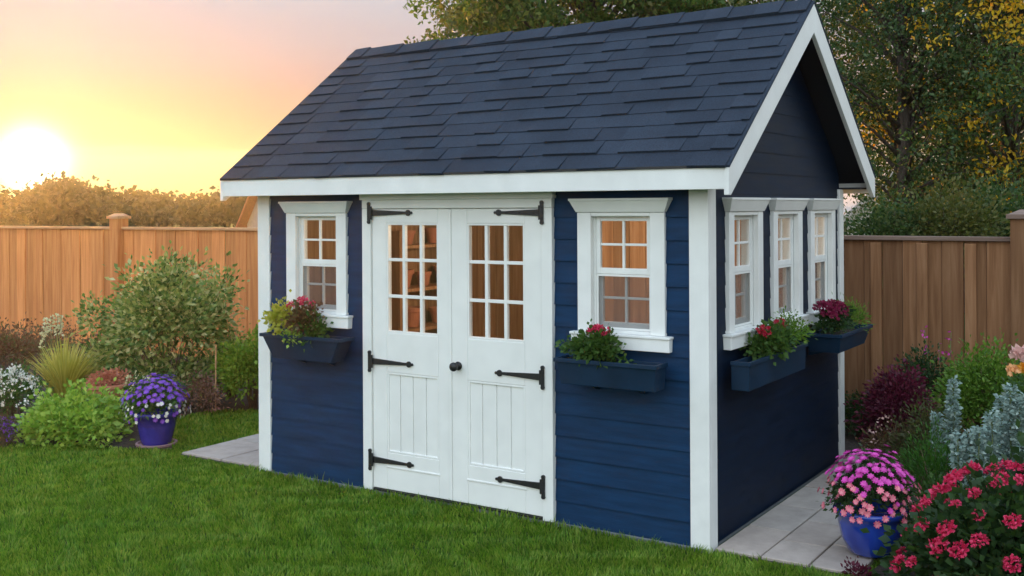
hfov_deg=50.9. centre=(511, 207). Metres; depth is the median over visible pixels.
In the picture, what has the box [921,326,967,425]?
flower stalk
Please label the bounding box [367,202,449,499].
door
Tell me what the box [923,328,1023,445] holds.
shrub
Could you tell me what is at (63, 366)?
ornamental grass
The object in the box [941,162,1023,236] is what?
shrub
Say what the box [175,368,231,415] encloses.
plant
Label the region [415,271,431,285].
clay pot
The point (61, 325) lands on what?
flower stalk
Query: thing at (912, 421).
plant
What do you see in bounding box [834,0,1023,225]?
leafy tree
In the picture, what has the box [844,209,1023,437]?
fence
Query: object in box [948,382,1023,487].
silver plant
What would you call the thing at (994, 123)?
leafy tree
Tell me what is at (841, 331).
window box
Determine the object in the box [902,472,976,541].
plant
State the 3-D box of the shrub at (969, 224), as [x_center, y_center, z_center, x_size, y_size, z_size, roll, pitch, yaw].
[4.433,0.666,10.990,1.422,2.360,1.389,0,0,-18]
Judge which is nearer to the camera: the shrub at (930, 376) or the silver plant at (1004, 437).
the silver plant at (1004, 437)
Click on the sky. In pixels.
(166, 96)
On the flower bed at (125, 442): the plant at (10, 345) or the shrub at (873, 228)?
the plant at (10, 345)
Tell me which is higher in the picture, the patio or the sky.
the sky
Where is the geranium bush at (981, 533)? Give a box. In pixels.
[859,419,1023,575]
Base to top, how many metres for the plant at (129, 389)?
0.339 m
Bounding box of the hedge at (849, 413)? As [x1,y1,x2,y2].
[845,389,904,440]
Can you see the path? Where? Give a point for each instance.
(800, 526)
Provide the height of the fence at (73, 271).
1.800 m
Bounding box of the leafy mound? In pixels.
[6,377,136,453]
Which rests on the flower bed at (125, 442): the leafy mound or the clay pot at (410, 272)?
the leafy mound
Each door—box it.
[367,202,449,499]
[448,200,544,516]
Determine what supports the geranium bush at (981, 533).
on the flower bed at (851, 441)
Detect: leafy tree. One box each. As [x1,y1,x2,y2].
[402,0,790,43]
[705,0,923,143]
[786,0,1023,268]
[816,0,1023,312]
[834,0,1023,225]
[955,4,1023,182]
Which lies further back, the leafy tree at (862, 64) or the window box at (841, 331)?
the leafy tree at (862, 64)
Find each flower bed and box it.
[0,341,258,448]
[845,428,1008,575]
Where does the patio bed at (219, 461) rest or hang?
on the ground at (328, 518)
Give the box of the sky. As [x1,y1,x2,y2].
[0,0,1023,200]
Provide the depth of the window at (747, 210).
6.25 m
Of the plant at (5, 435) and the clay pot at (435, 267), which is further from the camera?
the clay pot at (435, 267)
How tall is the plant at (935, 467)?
0.713 m
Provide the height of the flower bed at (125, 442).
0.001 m
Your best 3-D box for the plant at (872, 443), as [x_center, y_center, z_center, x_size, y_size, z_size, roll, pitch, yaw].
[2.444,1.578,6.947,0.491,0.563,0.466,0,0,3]
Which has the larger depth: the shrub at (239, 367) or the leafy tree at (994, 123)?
the leafy tree at (994, 123)
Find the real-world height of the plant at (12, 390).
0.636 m
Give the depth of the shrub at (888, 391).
7.21 m
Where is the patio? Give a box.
[182,434,258,466]
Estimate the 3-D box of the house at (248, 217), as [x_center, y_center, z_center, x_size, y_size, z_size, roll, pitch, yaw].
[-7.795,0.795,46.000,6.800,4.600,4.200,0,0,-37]
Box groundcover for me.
[0,312,193,376]
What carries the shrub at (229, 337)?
on the flower bed at (125, 442)
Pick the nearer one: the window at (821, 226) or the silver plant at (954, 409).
the silver plant at (954, 409)
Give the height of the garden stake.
0.620 m
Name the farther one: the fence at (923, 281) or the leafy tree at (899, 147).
the leafy tree at (899, 147)
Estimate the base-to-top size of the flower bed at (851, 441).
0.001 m
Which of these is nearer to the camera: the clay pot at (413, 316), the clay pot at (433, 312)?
the clay pot at (413, 316)
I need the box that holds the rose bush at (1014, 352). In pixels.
[970,344,1023,446]
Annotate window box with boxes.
[257,289,354,365]
[553,318,667,393]
[730,305,815,391]
[807,293,873,354]
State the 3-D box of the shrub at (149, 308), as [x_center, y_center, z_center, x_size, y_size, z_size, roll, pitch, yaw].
[-3.327,1.119,10.033,1.725,1.626,1.437,0,0,-15]
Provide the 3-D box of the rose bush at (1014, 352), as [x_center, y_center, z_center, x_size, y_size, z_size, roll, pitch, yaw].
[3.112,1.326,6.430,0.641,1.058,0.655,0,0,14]
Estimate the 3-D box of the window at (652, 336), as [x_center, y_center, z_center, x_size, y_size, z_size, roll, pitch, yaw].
[0.620,0.370,6.023,0.624,0.841,0.141,0,0,33]
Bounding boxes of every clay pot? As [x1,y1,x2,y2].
[399,230,415,244]
[402,269,413,287]
[402,306,419,326]
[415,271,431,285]
[425,228,436,242]
[428,306,436,322]
[433,265,436,277]
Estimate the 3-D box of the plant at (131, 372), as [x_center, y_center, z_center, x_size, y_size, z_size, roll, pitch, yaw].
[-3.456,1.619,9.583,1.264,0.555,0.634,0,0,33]
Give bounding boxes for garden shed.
[220,0,875,553]
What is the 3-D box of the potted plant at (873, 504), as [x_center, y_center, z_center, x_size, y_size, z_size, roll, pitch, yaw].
[1.877,1.530,5.612,0.518,0.558,0.506,0,0,-23]
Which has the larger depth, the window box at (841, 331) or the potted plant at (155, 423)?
the potted plant at (155, 423)
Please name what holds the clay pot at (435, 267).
on the shelf unit
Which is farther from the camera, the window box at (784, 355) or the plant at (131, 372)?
the plant at (131, 372)
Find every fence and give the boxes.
[0,213,257,356]
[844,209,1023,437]
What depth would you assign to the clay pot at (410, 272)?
8.52 m
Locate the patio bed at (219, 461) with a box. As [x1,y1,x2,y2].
[181,454,258,469]
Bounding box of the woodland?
[0,171,945,239]
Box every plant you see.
[0,311,53,382]
[0,358,53,428]
[0,407,29,448]
[77,357,162,414]
[82,366,133,417]
[119,370,150,404]
[120,368,191,447]
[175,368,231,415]
[815,443,928,558]
[840,556,877,575]
[855,408,934,478]
[867,386,970,478]
[889,406,971,521]
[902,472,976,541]
[929,375,962,476]
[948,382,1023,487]
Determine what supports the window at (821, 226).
in the garden shed
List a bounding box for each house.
[235,196,257,227]
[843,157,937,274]
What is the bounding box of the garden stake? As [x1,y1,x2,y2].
[215,345,216,405]
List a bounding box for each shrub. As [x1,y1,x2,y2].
[65,240,249,409]
[204,312,251,397]
[209,323,258,408]
[843,182,964,290]
[843,354,940,475]
[873,340,964,449]
[876,157,1017,298]
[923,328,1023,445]
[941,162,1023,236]
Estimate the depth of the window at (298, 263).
7.28 m
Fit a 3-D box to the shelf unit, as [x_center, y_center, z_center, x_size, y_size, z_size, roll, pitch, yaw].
[-0.709,0.984,8.793,0.250,1.600,0.961,0,0,33]
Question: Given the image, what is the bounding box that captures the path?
[715,454,922,574]
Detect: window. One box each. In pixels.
[278,201,352,328]
[568,198,673,352]
[722,197,770,349]
[768,198,809,327]
[806,198,841,324]
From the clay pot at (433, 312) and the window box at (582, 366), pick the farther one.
the clay pot at (433, 312)
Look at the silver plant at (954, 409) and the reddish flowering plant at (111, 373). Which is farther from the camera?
the reddish flowering plant at (111, 373)
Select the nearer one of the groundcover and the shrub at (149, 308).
the shrub at (149, 308)
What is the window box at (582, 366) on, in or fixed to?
attached to the garden shed
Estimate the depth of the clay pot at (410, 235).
8.56 m
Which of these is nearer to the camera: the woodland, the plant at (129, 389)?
the plant at (129, 389)
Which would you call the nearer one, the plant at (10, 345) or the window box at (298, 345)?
the window box at (298, 345)
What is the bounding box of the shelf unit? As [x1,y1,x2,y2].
[391,231,436,331]
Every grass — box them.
[23,334,107,400]
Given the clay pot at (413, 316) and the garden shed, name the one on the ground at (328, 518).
the garden shed
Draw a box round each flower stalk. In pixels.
[38,313,63,387]
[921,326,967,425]
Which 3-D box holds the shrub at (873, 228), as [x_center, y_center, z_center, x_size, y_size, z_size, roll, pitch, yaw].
[3.949,0.775,11.177,1.405,2.150,1.434,0,0,-19]
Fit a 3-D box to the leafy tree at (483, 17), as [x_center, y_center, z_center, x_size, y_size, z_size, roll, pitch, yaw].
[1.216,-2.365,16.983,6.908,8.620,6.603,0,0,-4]
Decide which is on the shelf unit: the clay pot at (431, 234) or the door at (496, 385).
the clay pot at (431, 234)
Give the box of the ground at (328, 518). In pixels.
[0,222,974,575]
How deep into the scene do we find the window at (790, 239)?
6.94 m
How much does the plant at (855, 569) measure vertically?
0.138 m
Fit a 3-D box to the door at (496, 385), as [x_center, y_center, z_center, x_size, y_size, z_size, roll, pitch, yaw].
[-0.103,0.885,6.439,0.697,1.846,0.108,0,0,33]
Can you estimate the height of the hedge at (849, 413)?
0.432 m

